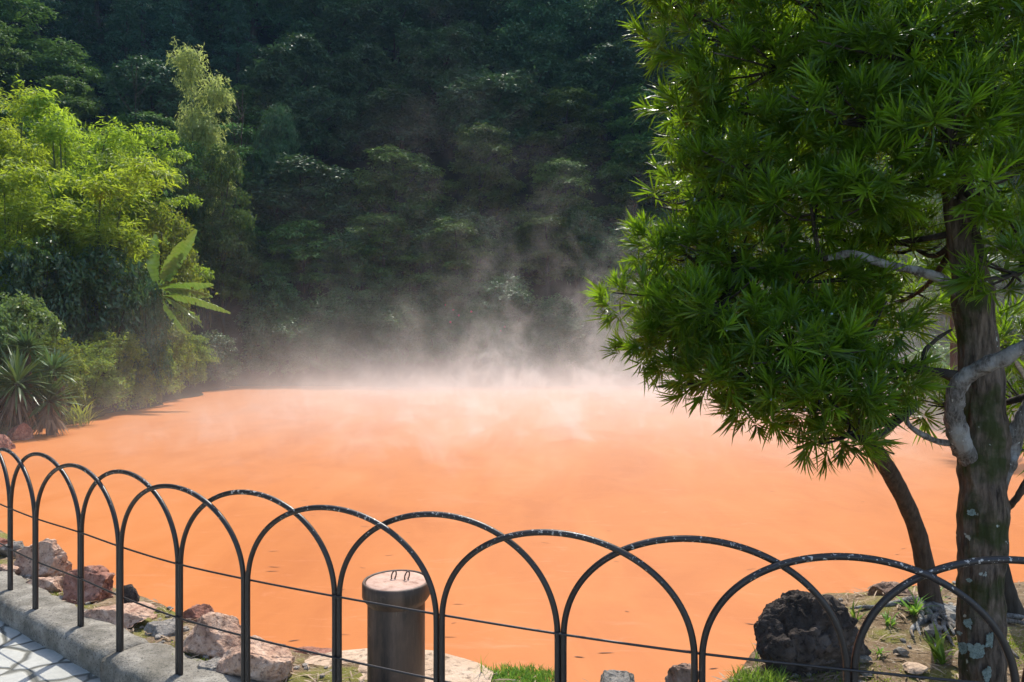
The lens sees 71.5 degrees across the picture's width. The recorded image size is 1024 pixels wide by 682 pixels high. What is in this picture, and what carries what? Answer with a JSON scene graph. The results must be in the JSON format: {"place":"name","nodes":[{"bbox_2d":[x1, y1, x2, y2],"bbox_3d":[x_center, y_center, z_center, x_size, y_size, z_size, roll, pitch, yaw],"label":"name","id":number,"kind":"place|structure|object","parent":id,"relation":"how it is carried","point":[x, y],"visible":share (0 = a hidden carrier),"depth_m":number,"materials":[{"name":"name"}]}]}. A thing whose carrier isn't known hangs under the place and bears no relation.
{"place":"outdoors","nodes":[
{"label":"outdoors","id":0,"kind":"place"},
{"bbox_2d":[0,621,100,681],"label":"path","id":1,"kind":"structure","parent":0,"point":[23,658],"depth_m":3.67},
{"bbox_2d":[0,386,1023,681],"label":"pond water","id":2,"kind":"structure","parent":0,"point":[620,466],"depth_m":9.95,"materials":[{"name":"liquid"}]},
{"bbox_2d":[0,0,1023,436],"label":"hill","id":3,"kind":"structure","parent":0,"point":[468,372],"depth_m":42.55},
{"bbox_2d":[0,21,41,102],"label":"maple tree","id":4,"kind":"object","parent":3,"relation":"on","point":[17,53],"visible":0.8,"depth_m":46.15,"materials":[{"name":"green plant"}]},
{"bbox_2d":[4,325,55,426],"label":"yucca","id":5,"kind":"object","parent":3,"relation":"on","point":[27,341],"visible":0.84,"depth_m":18.50,"materials":[{"name":"green plant"}]},
{"bbox_2d":[0,344,62,430],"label":"yucca","id":6,"kind":"object","parent":3,"relation":"on","point":[15,409],"visible":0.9,"depth_m":17.09,"materials":[{"name":"green plant"}]},
{"bbox_2d":[0,0,62,77],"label":"maple tree","id":7,"kind":"object","parent":3,"relation":"on","point":[25,39],"visible":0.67,"depth_m":50.03,"materials":[{"name":"green plant"}]},
{"bbox_2d":[0,288,67,392],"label":"bank shrub","id":8,"kind":"object","parent":3,"relation":"on","point":[24,316],"visible":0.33,"depth_m":19.64,"materials":[{"name":"green plant"}]},
{"bbox_2d":[0,173,78,302],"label":"bamboo clump","id":9,"kind":"object","parent":3,"relation":"on","point":[8,201],"visible":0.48,"depth_m":24.12,"materials":[{"name":"green plant"}]},
{"bbox_2d":[0,80,85,263],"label":"bamboo clump","id":10,"kind":"object","parent":3,"relation":"on","point":[11,145],"visible":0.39,"depth_m":30.07,"materials":[{"name":"green plant"}]},
{"bbox_2d":[0,231,91,359],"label":"bank shrub","id":11,"kind":"object","parent":3,"relation":"on","point":[29,283],"visible":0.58,"depth_m":23.28,"materials":[{"name":"green plant"}]},
{"bbox_2d":[19,369,83,435],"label":"yucca","id":12,"kind":"object","parent":3,"relation":"on","point":[49,412],"visible":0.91,"depth_m":17.46,"materials":[{"name":"green plant"}]},
{"bbox_2d":[25,345,82,432],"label":"yucca","id":13,"kind":"object","parent":3,"relation":"on","point":[54,360],"visible":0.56,"depth_m":17.92,"materials":[{"name":"green plant"}]},
{"bbox_2d":[31,336,90,405],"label":"bank shrub","id":14,"kind":"object","parent":3,"relation":"on","point":[79,387],"visible":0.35,"depth_m":20.16,"materials":[{"name":"green plant"}]},
{"bbox_2d":[19,74,107,161],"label":"maple tree","id":15,"kind":"object","parent":3,"relation":"on","point":[66,100],"visible":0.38,"depth_m":45.32,"materials":[{"name":"green plant"}]},
{"bbox_2d":[22,36,105,123],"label":"maple tree","id":16,"kind":"object","parent":3,"relation":"on","point":[70,64],"visible":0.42,"depth_m":48.69,"materials":[{"name":"green plant"}]},
{"bbox_2d":[39,0,107,83],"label":"cedar tree","id":17,"kind":"object","parent":3,"relation":"on","point":[77,34],"visible":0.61,"depth_m":54.02,"materials":[{"name":"green plant"}]},
{"bbox_2d":[0,74,166,315],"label":"bamboo clump","id":18,"kind":"object","parent":3,"relation":"on","point":[59,130],"visible":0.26,"depth_m":28.92,"materials":[{"name":"green plant"}]},
{"bbox_2d":[0,147,181,327],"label":"bamboo clump","id":19,"kind":"object","parent":3,"relation":"on","point":[98,191],"visible":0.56,"depth_m":25.30,"materials":[{"name":"green plant"}]},
{"bbox_2d":[64,340,130,409],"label":"bank shrub","id":20,"kind":"object","parent":3,"relation":"on","point":[96,387],"visible":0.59,"depth_m":21.50,"materials":[{"name":"green plant"}]},
{"bbox_2d":[50,239,160,380],"bbox_3d":[-14.391,-0.621,25.236,3.731,6.197,3.741,0,0,-28],"label":"bank shrub","id":21,"kind":"object","parent":3,"relation":"on","point":[109,314],"visible":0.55,"depth_m":24.44,"materials":[{"name":"green plant"}]},
{"bbox_2d":[48,129,187,259],"bbox_3d":[-17.774,-4.395,32.926,5.833,9.919,5.396,0,0,6],"label":"bamboo clump","id":22,"kind":"object","parent":3,"relation":"on","point":[132,217],"visible":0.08,"depth_m":32.26,"materials":[{"name":"green plant"}]},
{"bbox_2d":[82,326,158,411],"bbox_3d":[-13.004,1.114,23.335,2.419,3.212,2.435,0,0,-6],"label":"bank shrub","id":23,"kind":"object","parent":3,"relation":"on","point":[133,350],"visible":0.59,"depth_m":23.27,"materials":[{"name":"green plant"}]},
{"bbox_2d":[90,0,153,99],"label":"cedar tree","id":24,"kind":"object","parent":3,"relation":"on","point":[118,36],"visible":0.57,"depth_m":54.57,"materials":[{"name":"green plant"}]},
{"bbox_2d":[117,275,174,398],"bbox_3d":[-13.153,0.221,25.435,1.991,5.123,2.091,0,0,-19],"label":"bank shrub","id":25,"kind":"object","parent":3,"relation":"on","point":[155,316],"visible":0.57,"depth_m":25.19,"materials":[{"name":"green plant"}]},
{"bbox_2d":[80,111,214,197],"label":"maple tree","id":26,"kind":"object","parent":3,"relation":"on","point":[166,122],"visible":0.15,"depth_m":45.13,"materials":[{"name":"green plant"}]},
{"bbox_2d":[94,53,208,148],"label":"broadleaf tree","id":27,"kind":"object","parent":3,"relation":"on","point":[160,86],"visible":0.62,"depth_m":48.29,"materials":[{"name":"green plant"}]},
{"bbox_2d":[127,0,208,111],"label":"cedar tree","id":28,"kind":"object","parent":3,"relation":"on","point":[173,16],"visible":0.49,"depth_m":53.72,"materials":[{"name":"green plant"}]},
{"bbox_2d":[122,122,214,332],"bbox_3d":[-16.231,-3.094,33.233,4.333,13.828,4.125,0,0,-13],"label":"maple tree","id":29,"kind":"object","parent":3,"relation":"on","point":[150,139],"visible":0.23,"depth_m":32.98,"materials":[{"name":"green plant"}]},
{"bbox_2d":[127,198,217,342],"bbox_3d":[-15.495,-1.838,30.943,4.217,8.667,4.166,0,0,2],"label":"bank shrub","id":30,"kind":"object","parent":3,"relation":"on","point":[159,226],"visible":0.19,"depth_m":30.87,"materials":[{"name":"green plant"}]},
{"bbox_2d":[163,322,200,395],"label":"bank shrub","id":31,"kind":"object","parent":3,"relation":"on","point":[188,357],"visible":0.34,"depth_m":28.21,"materials":[{"name":"green plant"}]},
{"bbox_2d":[147,0,223,64],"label":"cedar tree","id":32,"kind":"object","parent":3,"relation":"on","point":[195,23],"visible":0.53,"depth_m":58.85,"materials":[{"name":"green plant"}]},
{"bbox_2d":[146,138,226,337],"bbox_3d":[-17.891,-4.306,38.523,4.176,13.426,4.303,0,0,15],"label":"tree","id":33,"kind":"object","parent":3,"relation":"on","point":[189,164],"visible":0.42,"depth_m":38.23,"materials":[{"name":"green plant"}]},
{"bbox_2d":[146,229,229,402],"bbox_3d":[-11.893,-0.853,25.601,3.318,6.471,1.281,0,0,15],"label":"banana plant","id":34,"kind":"object","parent":3,"relation":"on","point":[180,251],"visible":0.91,"depth_m":25.98,"materials":[{"name":"green plant"}]},
{"bbox_2d":[173,331,219,386],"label":"bank shrub","id":35,"kind":"object","parent":3,"relation":"on","point":[204,352],"visible":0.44,"depth_m":30.73,"materials":[{"name":"green plant"}]},
{"bbox_2d":[165,36,240,328],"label":"bamboo clump","id":36,"kind":"object","parent":3,"relation":"on","point":[201,129],"visible":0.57,"depth_m":40.07,"materials":[{"name":"green plant"}]},
{"bbox_2d":[186,329,243,384],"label":"shore shrub","id":37,"kind":"object","parent":3,"relation":"on","point":[223,370],"visible":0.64,"depth_m":34.09,"materials":[{"name":"green plant"}]},
{"bbox_2d":[177,83,272,159],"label":"maple tree","id":38,"kind":"object","parent":3,"relation":"on","point":[249,119],"visible":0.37,"depth_m":50.49,"materials":[{"name":"green plant"}]},
{"bbox_2d":[192,141,262,348],"bbox_3d":[-15.751,-3.918,38.862,4.164,13.967,4.025,0,0,-8],"label":"tree","id":39,"kind":"object","parent":3,"relation":"on","point":[227,239],"visible":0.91,"depth_m":38.58,"materials":[{"name":"green plant"}]},
{"bbox_2d":[195,120,273,224],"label":"maple tree","id":40,"kind":"object","parent":3,"relation":"on","point":[247,149],"visible":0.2,"depth_m":45.56,"materials":[{"name":"green plant"}]},
{"bbox_2d":[206,0,274,122],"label":"cedar tree","id":41,"kind":"object","parent":3,"relation":"on","point":[240,26],"visible":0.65,"depth_m":54.90,"materials":[{"name":"green plant"}]},
{"bbox_2d":[199,0,309,58],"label":"broadleaf tree","id":42,"kind":"object","parent":3,"relation":"on","point":[270,21],"visible":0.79,"depth_m":60.25,"materials":[{"name":"green plant"}]},
{"bbox_2d":[246,99,301,232],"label":"broadleaf tree","id":43,"kind":"object","parent":3,"relation":"on","point":[277,140],"visible":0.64,"depth_m":45.41,"materials":[{"name":"green plant"}]},
{"bbox_2d":[234,267,319,348],"bbox_3d":[-13.036,-1.506,39.380,4.883,5.202,4.638,0,0,22],"label":"shore shrub","id":44,"kind":"object","parent":3,"relation":"on","point":[276,303],"visible":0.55,"depth_m":38.69,"materials":[{"name":"green plant"}]},
{"bbox_2d":[240,310,321,376],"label":"shore shrub","id":45,"kind":"object","parent":3,"relation":"on","point":[275,354],"visible":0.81,"depth_m":36.86,"materials":[{"name":"green plant"}]},
{"bbox_2d":[234,32,342,121],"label":"broadleaf tree","id":46,"kind":"object","parent":3,"relation":"on","point":[288,65],"visible":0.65,"depth_m":52.59,"materials":[{"name":"green plant"}]},
{"bbox_2d":[258,218,344,309],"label":"maple tree","id":47,"kind":"object","parent":3,"relation":"on","point":[300,247],"visible":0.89,"depth_m":41.09,"materials":[{"name":"green plant"}]},
{"bbox_2d":[235,152,373,272],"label":"broadleaf tree","id":48,"kind":"object","parent":3,"relation":"on","point":[325,201],"visible":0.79,"depth_m":43.70,"materials":[{"name":"green plant"}]},
{"bbox_2d":[267,84,373,188],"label":"broadleaf tree","id":49,"kind":"object","parent":3,"relation":"on","point":[328,143],"visible":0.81,"depth_m":50.42,"materials":[{"name":"green plant"}]},
{"bbox_2d":[287,321,354,373],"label":"shore shrub","id":50,"kind":"object","parent":3,"relation":"on","point":[312,354],"visible":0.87,"depth_m":36.80,"materials":[{"name":"green plant"}]},
{"bbox_2d":[271,0,384,87],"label":"broadleaf tree","id":51,"kind":"object","parent":3,"relation":"on","point":[329,20],"visible":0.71,"depth_m":58.04,"materials":[{"name":"green plant"}]},
{"bbox_2d":[298,284,371,347],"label":"shore shrub","id":52,"kind":"object","parent":3,"relation":"on","point":[336,304],"visible":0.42,"depth_m":38.44,"materials":[{"name":"green plant"}]},
{"bbox_2d":[322,219,407,294],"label":"shore shrub","id":53,"kind":"object","parent":3,"relation":"on","point":[347,236],"visible":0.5,"depth_m":41.59,"materials":[{"name":"green plant"}]},
{"bbox_2d":[335,298,396,364],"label":"shore shrub","id":54,"kind":"object","parent":3,"relation":"on","point":[354,325],"visible":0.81,"depth_m":37.13,"materials":[{"name":"green plant"}]},
{"bbox_2d":[331,211,423,300],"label":"maple tree","id":55,"kind":"object","parent":3,"relation":"on","point":[407,256],"visible":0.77,"depth_m":41.01,"materials":[{"name":"green plant"}]},
{"bbox_2d":[352,274,421,337],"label":"shore shrub","id":56,"kind":"object","parent":3,"relation":"on","point":[384,290],"visible":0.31,"depth_m":38.68,"materials":[{"name":"green plant"}]},
{"bbox_2d":[341,144,456,229],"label":"maple tree","id":57,"kind":"object","parent":3,"relation":"on","point":[394,187],"visible":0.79,"depth_m":44.62,"materials":[{"name":"green plant"}]},
{"bbox_2d":[363,299,440,366],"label":"shore shrub","id":58,"kind":"object","parent":3,"relation":"on","point":[393,320],"visible":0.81,"depth_m":36.66,"materials":[{"name":"green plant"}]},
{"bbox_2d":[347,82,460,178],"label":"broadleaf tree","id":59,"kind":"object","parent":3,"relation":"on","point":[380,124],"visible":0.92,"depth_m":50.41,"materials":[{"name":"green plant"}]},
{"bbox_2d":[376,199,460,274],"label":"shore shrub","id":60,"kind":"object","parent":3,"relation":"on","point":[414,217],"visible":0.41,"depth_m":42.67,"materials":[{"name":"green plant"}]},
{"bbox_2d":[404,311,474,366],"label":"shore shrub","id":61,"kind":"object","parent":3,"relation":"on","point":[434,347],"visible":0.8,"depth_m":36.81,"materials":[{"name":"green plant"}]},
{"bbox_2d":[390,20,499,129],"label":"broadleaf tree","id":62,"kind":"object","parent":3,"relation":"on","point":[443,52],"visible":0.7,"depth_m":53.71,"materials":[{"name":"green plant"}]},
{"bbox_2d":[412,269,479,329],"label":"shore shrub","id":63,"kind":"object","parent":3,"relation":"on","point":[439,301],"visible":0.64,"depth_m":38.96,"materials":[{"name":"green plant"}]},
{"bbox_2d":[403,216,504,304],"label":"maple tree","id":64,"kind":"object","parent":3,"relation":"on","point":[467,227],"visible":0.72,"depth_m":40.01,"materials":[{"name":"green plant"}]},
{"bbox_2d":[414,0,519,61],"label":"broadleaf tree","id":65,"kind":"object","parent":3,"relation":"on","point":[466,10],"visible":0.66,"depth_m":59.46,"materials":[{"name":"green plant"}]},
{"bbox_2d":[421,207,515,286],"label":"shore shrub","id":66,"kind":"object","parent":3,"relation":"on","point":[488,227],"visible":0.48,"depth_m":41.75,"materials":[{"name":"green plant"}]},
{"bbox_2d":[450,296,507,363],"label":"shore shrub","id":67,"kind":"object","parent":3,"relation":"on","point":[481,340],"visible":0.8,"depth_m":37.02,"materials":[{"name":"green plant"}]},
{"bbox_2d":[428,122,537,237],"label":"maple tree","id":68,"kind":"object","parent":3,"relation":"on","point":[479,172],"visible":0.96,"depth_m":45.72,"materials":[{"name":"green plant"}]},
{"bbox_2d":[422,64,551,185],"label":"broadleaf tree","id":69,"kind":"object","parent":3,"relation":"on","point":[495,101],"visible":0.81,"depth_m":49.80,"materials":[{"name":"green plant"}]},
{"bbox_2d":[467,268,546,344],"bbox_3d":[-0.324,-1.516,39.309,4.917,4.957,5.177,0,0,-22],"label":"shore shrub","id":70,"kind":"object","parent":3,"relation":"on","point":[500,301],"visible":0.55,"depth_m":38.30,"materials":[{"name":"green plant"}]},
{"bbox_2d":[486,322,552,371],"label":"shore shrub","id":71,"kind":"object","parent":3,"relation":"on","point":[517,353],"visible":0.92,"depth_m":36.95,"materials":[{"name":"green plant"}]},
{"bbox_2d":[480,20,576,121],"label":"broadleaf tree","id":72,"kind":"object","parent":3,"relation":"on","point":[542,42],"visible":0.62,"depth_m":54.48,"materials":[{"name":"green plant"}]},
{"bbox_2d":[493,211,563,276],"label":"shore shrub","id":73,"kind":"object","parent":3,"relation":"on","point":[515,241],"visible":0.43,"depth_m":43.09,"materials":[{"name":"green plant"}]},
{"bbox_2d":[487,0,598,96],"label":"broadleaf tree","id":74,"kind":"object","parent":3,"relation":"on","point":[543,14],"visible":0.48,"depth_m":57.38,"materials":[{"name":"green plant"}]},
{"bbox_2d":[492,212,597,298],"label":"maple tree","id":75,"kind":"object","parent":3,"relation":"on","point":[555,220],"visible":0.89,"depth_m":41.88,"materials":[{"name":"green plant"}]},
{"bbox_2d":[520,293,585,349],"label":"shore shrub","id":76,"kind":"object","parent":3,"relation":"on","point":[547,306],"visible":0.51,"depth_m":38.13,"materials":[{"name":"green plant"}]},
{"bbox_2d":[503,157,615,242],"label":"maple tree","id":77,"kind":"object","parent":3,"relation":"on","point":[550,198],"visible":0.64,"depth_m":44.47,"materials":[{"name":"green plant"}]},
{"bbox_2d":[529,318,596,372],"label":"shore shrub","id":78,"kind":"object","parent":3,"relation":"on","point":[570,351],"visible":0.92,"depth_m":37.01,"materials":[{"name":"green plant"}]},
{"bbox_2d":[513,85,621,194],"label":"maple tree","id":79,"kind":"object","parent":3,"relation":"on","point":[576,106],"visible":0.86,"depth_m":50.37,"materials":[{"name":"green plant"}]},
{"bbox_2d":[537,201,610,288],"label":"shore shrub","id":80,"kind":"object","parent":3,"relation":"on","point":[579,216],"visible":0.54,"depth_m":42.99,"materials":[{"name":"green plant"}]},
{"bbox_2d":[546,40,660,156],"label":"broadleaf tree","id":81,"kind":"object","parent":3,"relation":"on","point":[595,77],"visible":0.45,"depth_m":52.59,"materials":[{"name":"green plant"}]},
{"bbox_2d":[578,332,634,379],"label":"shore shrub","id":82,"kind":"object","parent":3,"relation":"on","point":[603,364],"visible":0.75,"depth_m":36.91,"materials":[{"name":"green plant"}]},
{"bbox_2d":[573,287,639,354],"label":"shore shrub","id":83,"kind":"object","parent":3,"relation":"on","point":[588,325],"visible":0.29,"depth_m":38.37,"materials":[{"name":"green plant"}]},
{"bbox_2d":[554,0,661,93],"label":"broadleaf tree","id":84,"kind":"object","parent":3,"relation":"on","point":[604,18],"visible":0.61,"depth_m":57.02,"materials":[{"name":"green plant"}]},
{"bbox_2d":[587,220,679,307],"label":"maple tree","id":85,"kind":"object","parent":3,"relation":"on","point":[612,242],"visible":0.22,"depth_m":41.30,"materials":[{"name":"green plant"}]},
{"bbox_2d":[593,140,678,225],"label":"maple tree","id":86,"kind":"object","parent":3,"relation":"on","point":[622,196],"visible":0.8,"depth_m":46.39,"materials":[{"name":"green plant"}]},
{"bbox_2d":[598,82,689,186],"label":"maple tree","id":87,"kind":"object","parent":3,"relation":"on","point":[641,132],"visible":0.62,"depth_m":50.14,"materials":[{"name":"green plant"}]},
{"bbox_2d":[636,32,718,139],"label":"broadleaf tree","id":88,"kind":"object","parent":3,"relation":"on","point":[655,81],"visible":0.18,"depth_m":53.53,"materials":[{"name":"green plant"}]},
{"bbox_2d":[888,178,1023,324],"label":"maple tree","id":89,"kind":"object","parent":3,"relation":"on","point":[986,245],"visible":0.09,"depth_m":26.20,"materials":[{"name":"green plant"}]},
{"bbox_2d":[0,530,1023,681],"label":"bank ground","id":90,"kind":"structure","parent":0,"point":[924,656],"depth_m":3.66,"materials":[{"name":"soil"}]},
{"bbox_2d":[13,538,71,577],"bbox_3d":[-3.281,1.567,4.960,0.390,0.382,0.238,0,0,0],"label":"rock","id":91,"kind":"object","parent":90,"relation":"on","point":[52,553],"visible":0.62,"depth_m":4.91,"materials":[{"name":"stone"}]},
{"bbox_2d":[0,571,148,677],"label":"kerb stone","id":92,"kind":"object","parent":90,"relation":"on","point":[50,623],"visible":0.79,"depth_m":3.91,"materials":[{"name":"concrete"}]},
{"bbox_2d":[62,565,114,603],"bbox_3d":[-2.670,1.565,4.483,0.305,0.281,0.266,0,0,0],"label":"rock","id":93,"kind":"object","parent":90,"relation":"on","point":[101,576],"visible":0.72,"depth_m":4.43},
{"bbox_2d":[84,601,156,628],"bbox_3d":[-2.251,1.578,4.044,0.451,0.159,0.236,0,0,0],"label":"rock","id":94,"kind":"object","parent":90,"relation":"on","point":[134,613],"visible":0.56,"depth_m":3.98,"materials":[{"name":"stone"}]},
{"bbox_2d":[100,643,260,681],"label":"kerb stone","id":95,"kind":"object","parent":90,"relation":"on","point":[149,662],"visible":0.83,"depth_m":3.39,"materials":[{"name":"concrete"}]},
{"bbox_2d":[183,612,240,657],"bbox_3d":[-1.530,1.519,3.642,0.362,0.254,0.245,0,0,0],"label":"rock","id":96,"kind":"object","parent":90,"relation":"on","point":[209,642],"visible":0.63,"depth_m":3.57,"materials":[{"name":"stone"}]},
{"bbox_2d":[216,635,294,681],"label":"rock","id":97,"kind":"object","parent":90,"relation":"on","point":[270,662],"visible":0.84,"depth_m":3.30,"materials":[{"name":"stone"}]},
{"bbox_2d":[362,569,429,681],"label":"pipe post","id":98,"kind":"object","parent":90,"relation":"on","point":[395,638],"visible":0.94,"depth_m":3.19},
{"bbox_2d":[305,648,494,681],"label":"stone slab","id":99,"kind":"structure","parent":90,"relation":"on","point":[458,669],"depth_m":3.50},
{"bbox_2d":[0,448,1023,681],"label":"hoop fence","id":100,"kind":"object","parent":90,"relation":"on","point":[851,671],"visible":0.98,"depth_m":2.67,"materials":[{"name":"black metal"}]},
{"bbox_2d":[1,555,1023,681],"bbox_3d":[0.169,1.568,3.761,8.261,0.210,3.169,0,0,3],"label":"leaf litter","id":101,"kind":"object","parent":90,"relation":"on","point":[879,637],"visible":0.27,"depth_m":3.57,"materials":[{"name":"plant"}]},
{"bbox_2d":[480,661,553,681],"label":"grass clump","id":102,"kind":"object","parent":90,"relation":"on","point":[525,674],"visible":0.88,"depth_m":3.46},
{"bbox_2d":[582,0,1023,681],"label":"yew pine tree","id":103,"kind":"object","parent":90,"relation":"on","point":[870,82],"visible":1,"depth_m":3.02,"materials":[{"name":"green plant"}]},
{"bbox_2d":[753,589,870,676],"bbox_3d":[1.452,1.527,3.530,0.440,0.573,0.469,0,0,-42],"label":"rock","id":104,"kind":"object","parent":90,"relation":"on","point":[794,626],"visible":0.82,"depth_m":3.44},
{"bbox_2d":[863,432,942,603],"bbox_3d":[2.012,0.920,3.803,1.068,1.313,0.145,0,0,-33],"label":"slim trunk","id":105,"kind":"object","parent":90,"relation":"on","point":[896,484],"visible":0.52,"depth_m":3.95,"materials":[{"name":"brown plant"}]},
{"bbox_2d":[850,596,1023,658],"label":"root tangle","id":106,"kind":"object","parent":90,"relation":"on","point":[926,615],"visible":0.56,"depth_m":3.85,"materials":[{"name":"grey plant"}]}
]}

